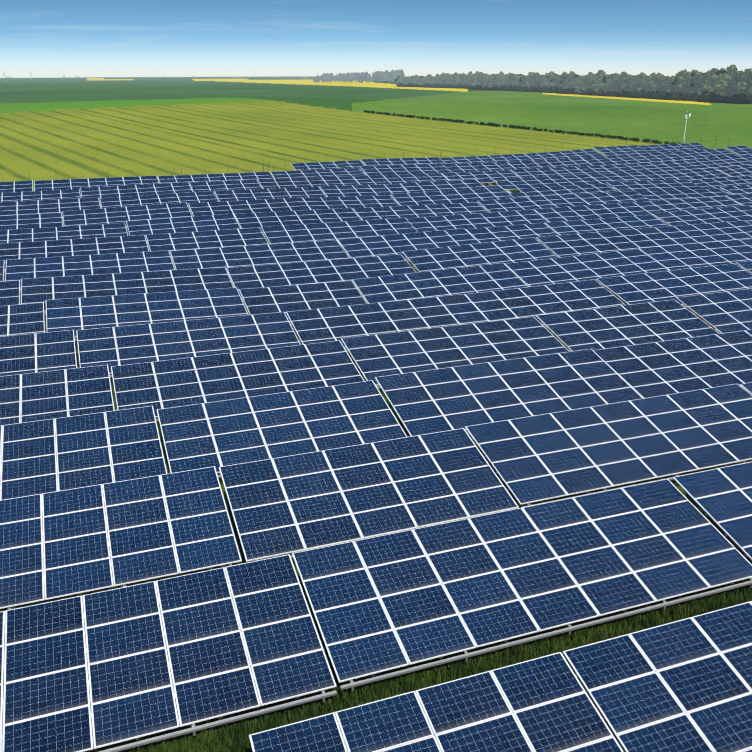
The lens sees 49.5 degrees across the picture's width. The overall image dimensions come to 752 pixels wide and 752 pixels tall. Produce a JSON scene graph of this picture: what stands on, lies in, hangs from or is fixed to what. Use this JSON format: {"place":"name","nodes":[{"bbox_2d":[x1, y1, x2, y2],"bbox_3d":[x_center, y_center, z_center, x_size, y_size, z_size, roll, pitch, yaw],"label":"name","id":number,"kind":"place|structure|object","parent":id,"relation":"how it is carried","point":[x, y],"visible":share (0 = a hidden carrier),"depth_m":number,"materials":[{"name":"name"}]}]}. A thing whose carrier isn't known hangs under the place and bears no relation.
{"place":"outdoors","nodes":[
{"label":"outdoors","id":0,"kind":"place"},
{"bbox_2d":[0,76,751,751],"bbox_3d":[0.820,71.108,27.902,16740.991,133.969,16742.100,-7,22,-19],"label":"ground","id":1,"kind":"structure","parent":0,"point":[66,128],"depth_m":149.52,"materials":[{"name":"green plant"}]},
{"bbox_2d":[0,280,19,305],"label":"solar table","id":2,"kind":"object","parent":1,"relation":"on","point":[9,292],"visible":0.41,"depth_m":45.29,"materials":[{"name":"blue glass"}]},
{"bbox_2d":[0,180,32,192],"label":"solar table","id":3,"kind":"object","parent":1,"relation":"on","point":[16,186],"visible":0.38,"depth_m":77.80,"materials":[{"name":"blue glass"}]},
{"bbox_2d":[0,302,44,338],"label":"solar table","id":4,"kind":"object","parent":1,"relation":"on","point":[20,319],"visible":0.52,"depth_m":40.70,"materials":[{"name":"blue glass"}]},
{"bbox_2d":[0,213,62,229],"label":"solar table","id":5,"kind":"object","parent":1,"relation":"on","point":[10,222],"visible":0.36,"depth_m":64.39,"materials":[{"name":"blue glass"}]},
{"bbox_2d":[0,330,76,375],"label":"solar table","id":6,"kind":"object","parent":1,"relation":"on","point":[41,352],"visible":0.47,"depth_m":36.12,"materials":[{"name":"blue glass"}]},
{"bbox_2d":[0,189,80,203],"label":"solar table","id":7,"kind":"object","parent":1,"relation":"on","point":[39,195],"visible":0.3,"depth_m":74.28,"materials":[{"name":"blue glass"}]},
{"bbox_2d":[0,197,100,225],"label":"solar table","id":8,"kind":"object","parent":1,"relation":"on","point":[30,207],"visible":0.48,"depth_m":69.42,"materials":[{"name":"blue glass"}]},
{"bbox_2d":[0,365,114,429],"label":"solar table","id":9,"kind":"object","parent":1,"relation":"on","point":[38,396],"visible":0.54,"depth_m":31.54,"materials":[{"name":"blue glass"}]},
{"bbox_2d":[0,223,127,249],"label":"solar table","id":10,"kind":"object","parent":1,"relation":"on","point":[59,233],"visible":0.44,"depth_m":60.52,"materials":[{"name":"blue glass"}]},
{"bbox_2d":[0,235,148,271],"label":"solar table","id":11,"kind":"object","parent":1,"relation":"on","point":[67,247],"visible":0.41,"depth_m":55.83,"materials":[{"name":"blue glass"}]},
{"bbox_2d":[0,406,166,499],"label":"solar table","id":12,"kind":"object","parent":1,"relation":"on","point":[79,446],"visible":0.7,"depth_m":26.89,"materials":[{"name":"blue glass"}]},
{"bbox_2d":[5,250,174,290],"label":"solar table","id":13,"kind":"object","parent":1,"relation":"on","point":[52,267],"visible":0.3,"depth_m":51.44,"materials":[{"name":"blue glass"}]},
{"bbox_2d":[34,176,158,195],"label":"solar table","id":14,"kind":"object","parent":1,"relation":"on","point":[46,185],"visible":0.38,"depth_m":80.18,"materials":[{"name":"blue glass"}]},
{"bbox_2d":[0,466,241,609],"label":"solar table","id":15,"kind":"object","parent":1,"relation":"on","point":[70,537],"visible":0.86,"depth_m":22.39,"materials":[{"name":"blue glass"}]},
{"bbox_2d":[62,202,191,229],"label":"solar table","id":16,"kind":"object","parent":1,"relation":"on","point":[114,215],"visible":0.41,"depth_m":66.54,"materials":[{"name":"blue glass"}]},
{"bbox_2d":[21,267,233,313],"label":"solar table","id":17,"kind":"object","parent":1,"relation":"on","point":[38,290],"visible":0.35,"depth_m":47.17,"materials":[{"name":"blue glass"}]},
{"bbox_2d":[80,182,191,204],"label":"solar table","id":18,"kind":"object","parent":1,"relation":"on","point":[131,190],"visible":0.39,"depth_m":76.59,"materials":[{"name":"blue glass"}]},
{"bbox_2d":[46,287,247,340],"bbox_3d":[-11.796,-2.800,42.569,9.980,2.340,3.990,-7,22,-19],"label":"solar table","id":19,"kind":"object","parent":1,"relation":"on","point":[94,312],"visible":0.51,"depth_m":42.53,"materials":[{"name":"blue glass"}]},
{"bbox_2d":[100,191,217,215],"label":"solar table","id":20,"kind":"object","parent":1,"relation":"on","point":[186,197],"visible":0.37,"depth_m":72.40,"materials":[{"name":"blue glass"}]},
{"bbox_2d":[0,554,336,751],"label":"solar table","id":21,"kind":"object","parent":1,"relation":"on","point":[47,698],"visible":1,"depth_m":17.77,"materials":[{"name":"blue glass"}]},
{"bbox_2d":[126,214,240,243],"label":"solar table","id":22,"kind":"object","parent":1,"relation":"on","point":[186,224],"visible":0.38,"depth_m":63.18,"materials":[{"name":"blue glass"}]},
{"bbox_2d":[76,312,300,376],"bbox_3d":[-8.664,-1.098,38.364,9.971,2.122,3.996,-7,22,-19],"label":"solar table","id":23,"kind":"object","parent":1,"relation":"on","point":[134,344],"visible":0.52,"depth_m":38.30,"materials":[{"name":"blue glass"}]},
{"bbox_2d":[146,227,268,258],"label":"solar table","id":24,"kind":"object","parent":1,"relation":"on","point":[208,239],"visible":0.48,"depth_m":58.69,"materials":[{"name":"blue glass"}]},
{"bbox_2d":[158,172,273,190],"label":"solar table","id":25,"kind":"object","parent":1,"relation":"on","point":[215,177],"visible":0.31,"depth_m":84.18,"materials":[{"name":"blue glass"}]},
{"bbox_2d":[189,180,261,198],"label":"solar table","id":26,"kind":"object","parent":1,"relation":"on","point":[213,186],"visible":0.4,"depth_m":79.44,"materials":[{"name":"blue glass"}]},
{"bbox_2d":[111,340,363,421],"bbox_3d":[-5.638,0.567,34.005,9.960,1.927,4.009,-7,22,-19],"label":"solar table","id":27,"kind":"object","parent":1,"relation":"on","point":[208,378],"visible":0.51,"depth_m":33.91,"materials":[{"name":"blue glass"}]},
{"bbox_2d":[188,197,309,219],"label":"solar table","id":28,"kind":"object","parent":1,"relation":"on","point":[248,206],"visible":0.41,"depth_m":69.76,"materials":[{"name":"blue glass"}]},
{"bbox_2d":[170,240,348,275],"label":"solar table","id":29,"kind":"object","parent":1,"relation":"on","point":[242,256],"visible":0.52,"depth_m":54.86,"materials":[{"name":"blue glass"}]},
{"bbox_2d":[215,187,325,202],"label":"solar table","id":30,"kind":"object","parent":1,"relation":"on","point":[253,194],"visible":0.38,"depth_m":75.59,"materials":[{"name":"blue glass"}]},
{"bbox_2d":[157,380,406,477],"bbox_3d":[-3.348,2.271,29.389,8.300,1.967,4.000,-7,22,-19],"label":"solar table","id":31,"kind":"object","parent":1,"relation":"on","point":[289,423],"visible":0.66,"depth_m":29.19,"materials":[{"name":"blue glass"}]},
{"bbox_2d":[234,208,360,234],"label":"solar table","id":32,"kind":"object","parent":1,"relation":"on","point":[257,220],"visible":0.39,"depth_m":66.20,"materials":[{"name":"blue glass"}]},
{"bbox_2d":[239,281,366,324],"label":"solar table","id":33,"kind":"object","parent":1,"relation":"on","point":[274,299],"visible":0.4,"depth_m":45.47,"materials":[{"name":"blue glass"}]},
{"bbox_2d":[257,176,359,193],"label":"solar table","id":34,"kind":"object","parent":1,"relation":"on","point":[304,182],"visible":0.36,"depth_m":81.98,"materials":[{"name":"blue glass"}]},
{"bbox_2d":[271,168,365,178],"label":"solar table","id":35,"kind":"object","parent":1,"relation":"on","point":[321,173],"visible":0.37,"depth_m":87.67,"materials":[{"name":"blue glass"}]},
{"bbox_2d":[226,254,415,304],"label":"solar table","id":36,"kind":"object","parent":1,"relation":"on","point":[308,272],"visible":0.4,"depth_m":51.03,"materials":[{"name":"blue glass"}]},
{"bbox_2d":[291,160,364,173],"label":"solar table","id":37,"kind":"object","parent":1,"relation":"on","point":[328,165],"visible":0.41,"depth_m":93.15,"materials":[{"name":"blue glass"}]},
{"bbox_2d":[261,218,417,246],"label":"solar table","id":38,"kind":"object","parent":1,"relation":"on","point":[313,232],"visible":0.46,"depth_m":61.65,"materials":[{"name":"blue glass"}]},
{"bbox_2d":[303,195,398,214],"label":"solar table","id":39,"kind":"object","parent":1,"relation":"on","point":[316,203],"visible":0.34,"depth_m":72.91,"materials":[{"name":"blue glass"}]},
{"bbox_2d":[319,184,407,200],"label":"solar table","id":40,"kind":"object","parent":1,"relation":"on","point":[359,190],"visible":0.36,"depth_m":78.56,"materials":[{"name":"blue glass"}]},
{"bbox_2d":[219,428,518,561],"bbox_3d":[-0.246,3.908,24.970,8.298,2.056,3.988,-7,22,-19],"label":"solar table","id":41,"kind":"object","parent":1,"relation":"on","point":[328,497],"visible":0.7,"depth_m":24.60,"materials":[{"name":"blue glass"}]},
{"bbox_2d":[1,136,742,180],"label":"perimeter fence","id":42,"kind":"object","parent":1,"relation":"on","point":[350,154],"visible":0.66,"depth_m":95.42,"materials":[{"name":"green metal"}]},
{"bbox_2d":[0,285,751,751],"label":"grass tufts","id":43,"kind":"object","parent":1,"relation":"on","point":[230,737],"visible":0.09,"depth_m":18.82,"materials":[{"name":"green plant"}]},
{"bbox_2d":[286,294,488,351],"bbox_3d":[0.808,-2.228,41.479,9.960,2.057,4.001,-7,22,-19],"label":"solar table","id":44,"kind":"object","parent":1,"relation":"on","point":[319,325],"visible":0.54,"depth_m":41.50,"materials":[{"name":"blue glass"}]},
{"bbox_2d":[353,173,448,189],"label":"solar table","id":45,"kind":"object","parent":1,"relation":"on","point":[388,179],"visible":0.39,"depth_m":85.32,"materials":[{"name":"blue glass"}]},
{"bbox_2d":[361,157,445,165],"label":"solar table","id":46,"kind":"object","parent":1,"relation":"on","point":[402,161],"visible":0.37,"depth_m":96.21,"materials":[{"name":"blue glass"}]},
{"bbox_2d":[360,164,451,176],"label":"solar table","id":47,"kind":"object","parent":1,"relation":"on","point":[402,169],"visible":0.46,"depth_m":90.58,"materials":[{"name":"blue glass"}]},
{"bbox_2d":[338,228,478,261],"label":"solar table","id":48,"kind":"object","parent":1,"relation":"on","point":[383,245],"visible":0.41,"depth_m":58.40,"materials":[{"name":"blue glass"}]},
{"bbox_2d":[353,202,487,219],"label":"solar table","id":49,"kind":"object","parent":1,"relation":"on","point":[410,211],"visible":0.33,"depth_m":69.69,"materials":[{"name":"blue glass"}]},
{"bbox_2d":[249,652,623,751],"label":"solar table","id":50,"kind":"object","parent":1,"relation":"on","point":[543,704],"visible":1,"depth_m":15.62,"materials":[{"name":"blue glass"}]},
{"bbox_2d":[352,263,527,303],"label":"solar table","id":51,"kind":"object","parent":1,"relation":"on","point":[464,280],"visible":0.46,"depth_m":48.08,"materials":[{"name":"blue glass"}]},
{"bbox_2d":[400,179,500,192],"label":"solar table","id":52,"kind":"object","parent":1,"relation":"on","point":[434,186],"visible":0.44,"depth_m":81.58,"materials":[{"name":"blue glass"}]},
{"bbox_2d":[391,188,513,211],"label":"solar table","id":53,"kind":"object","parent":1,"relation":"on","point":[441,197],"visible":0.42,"depth_m":76.00,"materials":[{"name":"blue glass"}]},
{"bbox_2d":[341,316,569,388],"bbox_3d":[3.778,-0.717,37.243,9.960,1.992,4.010,-7,22,-19],"label":"solar table","id":54,"kind":"object","parent":1,"relation":"on","point":[384,354],"visible":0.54,"depth_m":37.14,"materials":[{"name":"blue glass"}]},
{"bbox_2d":[402,237,557,271],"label":"solar table","id":55,"kind":"object","parent":1,"relation":"on","point":[488,253],"visible":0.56,"depth_m":54.43,"materials":[{"name":"blue glass"}]},
{"bbox_2d":[406,209,553,231],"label":"solar table","id":56,"kind":"object","parent":1,"relation":"on","point":[471,221],"visible":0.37,"depth_m":65.79,"materials":[{"name":"blue glass"}]},
{"bbox_2d":[441,170,518,186],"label":"solar table","id":57,"kind":"object","parent":1,"relation":"on","point":[500,176],"visible":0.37,"depth_m":88.29,"materials":[{"name":"blue glass"}]},
{"bbox_2d":[443,162,516,174],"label":"solar table","id":58,"kind":"object","parent":1,"relation":"on","point":[476,167],"visible":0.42,"depth_m":93.78,"materials":[{"name":"blue glass"}]},
{"bbox_2d":[440,154,531,166],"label":"solar table","id":59,"kind":"object","parent":1,"relation":"on","point":[491,158],"visible":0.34,"depth_m":99.64,"materials":[{"name":"blue glass"}]},
{"bbox_2d":[375,349,641,435],"bbox_3d":[5.319,1.066,32.325,9.960,2.060,3.993,-7,22,-19],"label":"solar table","id":60,"kind":"object","parent":1,"relation":"on","point":[438,400],"visible":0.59,"depth_m":32.05,"materials":[{"name":"blue glass"}]},
{"bbox_2d":[466,223,558,245],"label":"solar table","id":61,"kind":"object","parent":1,"relation":"on","point":[498,233],"visible":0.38,"depth_m":61.25,"materials":[{"name":"blue glass"}]},
{"bbox_2d":[292,479,751,690],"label":"solar table","id":62,"kind":"object","parent":1,"relation":"on","point":[440,591],"visible":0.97,"depth_m":20.73,"materials":[{"name":"blue glass"}]},
{"bbox_2d":[478,194,588,214],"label":"solar table","id":63,"kind":"object","parent":1,"relation":"on","point":[528,203],"visible":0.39,"depth_m":73.11,"materials":[{"name":"blue glass"}]},
{"bbox_2d":[465,279,624,329],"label":"solar table","id":64,"kind":"object","parent":1,"relation":"on","point":[515,303],"visible":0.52,"depth_m":44.58,"materials":[{"name":"blue glass"}]},
{"bbox_2d":[495,174,601,192],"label":"solar table","id":65,"kind":"object","parent":1,"relation":"on","point":[543,181],"visible":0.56,"depth_m":85.00,"materials":[{"name":"blue glass"}]},
{"bbox_2d":[508,157,591,168],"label":"solar table","id":66,"kind":"object","parent":1,"relation":"on","point":[563,162],"visible":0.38,"depth_m":96.68,"materials":[{"name":"blue glass"}]},
{"bbox_2d":[511,165,610,177],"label":"solar table","id":67,"kind":"object","parent":1,"relation":"on","point":[561,171],"visible":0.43,"depth_m":91.50,"materials":[{"name":"blue glass"}]},
{"bbox_2d":[507,183,616,197],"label":"solar table","id":68,"kind":"object","parent":1,"relation":"on","point":[571,189],"visible":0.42,"depth_m":80.32,"materials":[{"name":"blue glass"}]},
{"bbox_2d":[525,149,603,159],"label":"solar table","id":69,"kind":"object","parent":1,"relation":"on","point":[566,154],"visible":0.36,"depth_m":102.94,"materials":[{"name":"blue glass"}]},
{"bbox_2d":[505,249,668,286],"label":"solar table","id":70,"kind":"object","parent":1,"relation":"on","point":[576,268],"visible":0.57,"depth_m":51.14,"materials":[{"name":"blue glass"}]},
{"bbox_2d":[534,202,659,233],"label":"solar table","id":71,"kind":"object","parent":1,"relation":"on","point":[586,212],"visible":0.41,"depth_m":69.22,"materials":[{"name":"blue glass"}]},
{"bbox_2d":[545,215,667,234],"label":"solar table","id":72,"kind":"object","parent":1,"relation":"on","point":[599,225],"visible":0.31,"depth_m":63.89,"materials":[{"name":"blue glass"}]},
{"bbox_2d":[536,227,679,256],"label":"solar table","id":73,"kind":"object","parent":1,"relation":"on","point":[567,245],"visible":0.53,"depth_m":57.52,"materials":[{"name":"blue glass"}]},
{"bbox_2d":[465,384,751,507],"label":"solar table","id":74,"kind":"object","parent":1,"relation":"on","point":[541,458],"visible":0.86,"depth_m":27.68,"materials":[{"name":"blue glass"}]},
{"bbox_2d":[575,191,650,204],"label":"solar table","id":75,"kind":"object","parent":1,"relation":"on","point":[610,197],"visible":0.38,"depth_m":75.82,"materials":[{"name":"blue glass"}]},
{"bbox_2d":[593,145,648,155],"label":"solar table","id":76,"kind":"object","parent":1,"relation":"on","point":[620,150],"visible":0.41,"depth_m":105.31,"materials":[{"name":"blue glass"}]},
{"bbox_2d":[536,299,719,350],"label":"solar table","id":77,"kind":"object","parent":1,"relation":"on","point":[623,325],"visible":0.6,"depth_m":40.03,"materials":[{"name":"blue glass"}]},
{"bbox_2d":[582,152,674,165],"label":"solar table","id":78,"kind":"object","parent":1,"relation":"on","point":[629,159],"visible":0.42,"depth_m":99.87,"materials":[{"name":"blue glass"}]},
{"bbox_2d":[588,171,677,188],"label":"solar table","id":79,"kind":"object","parent":1,"relation":"on","point":[631,176],"visible":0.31,"depth_m":88.65,"materials":[{"name":"blue glass"}]},
{"bbox_2d":[602,160,698,172],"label":"solar table","id":80,"kind":"object","parent":1,"relation":"on","point":[656,166],"visible":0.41,"depth_m":95.02,"materials":[{"name":"blue glass"}]},
{"bbox_2d":[606,179,702,191],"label":"solar table","id":81,"kind":"object","parent":1,"relation":"on","point":[659,185],"visible":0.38,"depth_m":83.29,"materials":[{"name":"blue glass"}]},
{"bbox_2d":[563,601,751,751],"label":"solar table","id":82,"kind":"object","parent":1,"relation":"on","point":[683,685],"visible":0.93,"depth_m":16.78,"materials":[{"name":"blue glass"}]},
{"bbox_2d":[593,330,751,397],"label":"solar table","id":83,"kind":"object","parent":1,"relation":"on","point":[652,369],"visible":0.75,"depth_m":34.99,"materials":[{"name":"blue glass"}]},
{"bbox_2d":[596,263,751,307],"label":"solar table","id":84,"kind":"object","parent":1,"relation":"on","point":[650,287],"visible":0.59,"depth_m":47.33,"materials":[{"name":"blue glass"}]},
{"bbox_2d":[639,143,708,152],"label":"solar table","id":85,"kind":"object","parent":1,"relation":"on","point":[671,147],"visible":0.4,"depth_m":108.24,"materials":[{"name":"blue glass"}]},
{"bbox_2d":[677,71,690,89],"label":"broad tree","id":86,"kind":"object","parent":1,"relation":"on","point":[682,79],"visible":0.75,"depth_m":547.68,"materials":[{"name":"green plant"}]},
{"bbox_2d":[634,196,740,219],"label":"solar table","id":87,"kind":"object","parent":1,"relation":"on","point":[651,207],"visible":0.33,"depth_m":72.56,"materials":[{"name":"blue glass"}]},
{"bbox_2d":[638,188,740,204],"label":"solar table","id":88,"kind":"object","parent":1,"relation":"on","point":[675,194],"visible":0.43,"depth_m":78.79,"materials":[{"name":"blue glass"}]},
{"bbox_2d":[639,240,751,269],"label":"solar table","id":89,"kind":"object","parent":1,"relation":"on","point":[682,256],"visible":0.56,"depth_m":54.11,"materials":[{"name":"blue glass"}]},
{"bbox_2d":[665,168,729,179],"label":"solar table","id":90,"kind":"object","parent":1,"relation":"on","point":[703,173],"visible":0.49,"depth_m":91.18,"materials":[{"name":"blue glass"}]},
{"bbox_2d":[660,148,737,160],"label":"solar table","id":91,"kind":"object","parent":1,"relation":"on","point":[693,154],"visible":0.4,"depth_m":103.32,"materials":[{"name":"blue glass"}]},
{"bbox_2d":[652,205,751,225],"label":"solar table","id":92,"kind":"object","parent":1,"relation":"on","point":[709,215],"visible":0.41,"depth_m":66.85,"materials":[{"name":"blue glass"}]},
{"bbox_2d":[655,220,751,244],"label":"solar table","id":93,"kind":"object","parent":1,"relation":"on","point":[710,232],"visible":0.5,"depth_m":60.50,"materials":[{"name":"blue glass"}]},
{"bbox_2d":[673,462,751,559],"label":"solar table","id":94,"kind":"object","parent":1,"relation":"on","point":[721,497],"visible":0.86,"depth_m":23.82,"materials":[{"name":"blue glass"}]},
{"bbox_2d":[707,74,718,101],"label":"broad tree","id":95,"kind":"object","parent":1,"relation":"on","point":[713,78],"visible":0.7,"depth_m":510.35,"materials":[{"name":"green plant"}]},
{"bbox_2d":[676,288,751,332],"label":"solar table","id":96,"kind":"object","parent":1,"relation":"on","point":[726,312],"visible":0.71,"depth_m":42.16,"materials":[{"name":"blue glass"}]},
{"bbox_2d":[684,155,751,171],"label":"solar table","id":97,"kind":"object","parent":1,"relation":"on","point":[714,163],"visible":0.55,"depth_m":98.33,"materials":[{"name":"blue glass"}]},
{"bbox_2d":[689,176,751,194],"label":"solar table","id":98,"kind":"object","parent":1,"relation":"on","point":[714,183],"visible":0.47,"depth_m":86.38,"materials":[{"name":"blue glass"}]},
{"bbox_2d":[714,75,730,102],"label":"broad tree","id":99,"kind":"object","parent":1,"relation":"on","point":[721,86],"visible":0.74,"depth_m":497.22,"materials":[{"name":"green plant"}]},
{"bbox_2d":[715,164,751,176],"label":"solar table","id":100,"kind":"object","parent":1,"relation":"on","point":[738,170],"visible":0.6,"depth_m":92.93,"materials":[{"name":"blue glass"}]},
{"bbox_2d":[725,70,744,97],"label":"broad tree","id":101,"kind":"object","parent":1,"relation":"on","point":[731,90],"visible":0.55,"depth_m":489.85,"materials":[{"name":"green plant"}]},
{"bbox_2d":[720,185,751,194],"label":"solar table","id":102,"kind":"object","parent":1,"relation":"on","point":[740,189],"visible":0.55,"depth_m":80.97,"materials":[{"name":"blue glass"}]},
{"bbox_2d":[725,194,751,205],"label":"solar table","id":103,"kind":"object","parent":1,"relation":"on","point":[743,199],"visible":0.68,"depth_m":74.77,"materials":[{"name":"blue glass"}]},
{"bbox_2d":[725,146,751,155],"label":"solar table","id":104,"kind":"object","parent":1,"relation":"on","point":[742,150],"visible":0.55,"depth_m":105.49,"materials":[{"name":"blue glass"}]},
{"bbox_2d":[736,69,751,93],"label":"broad tree","id":105,"kind":"object","parent":1,"relation":"on","point":[742,87],"visible":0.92,"depth_m":468.79,"materials":[{"name":"green plant"}]},
{"bbox_2d":[0,0,751,77],"label":"sky","id":106,"kind":"structure","parent":0,"point":[39,38],"materials":[{"name":"blue"}]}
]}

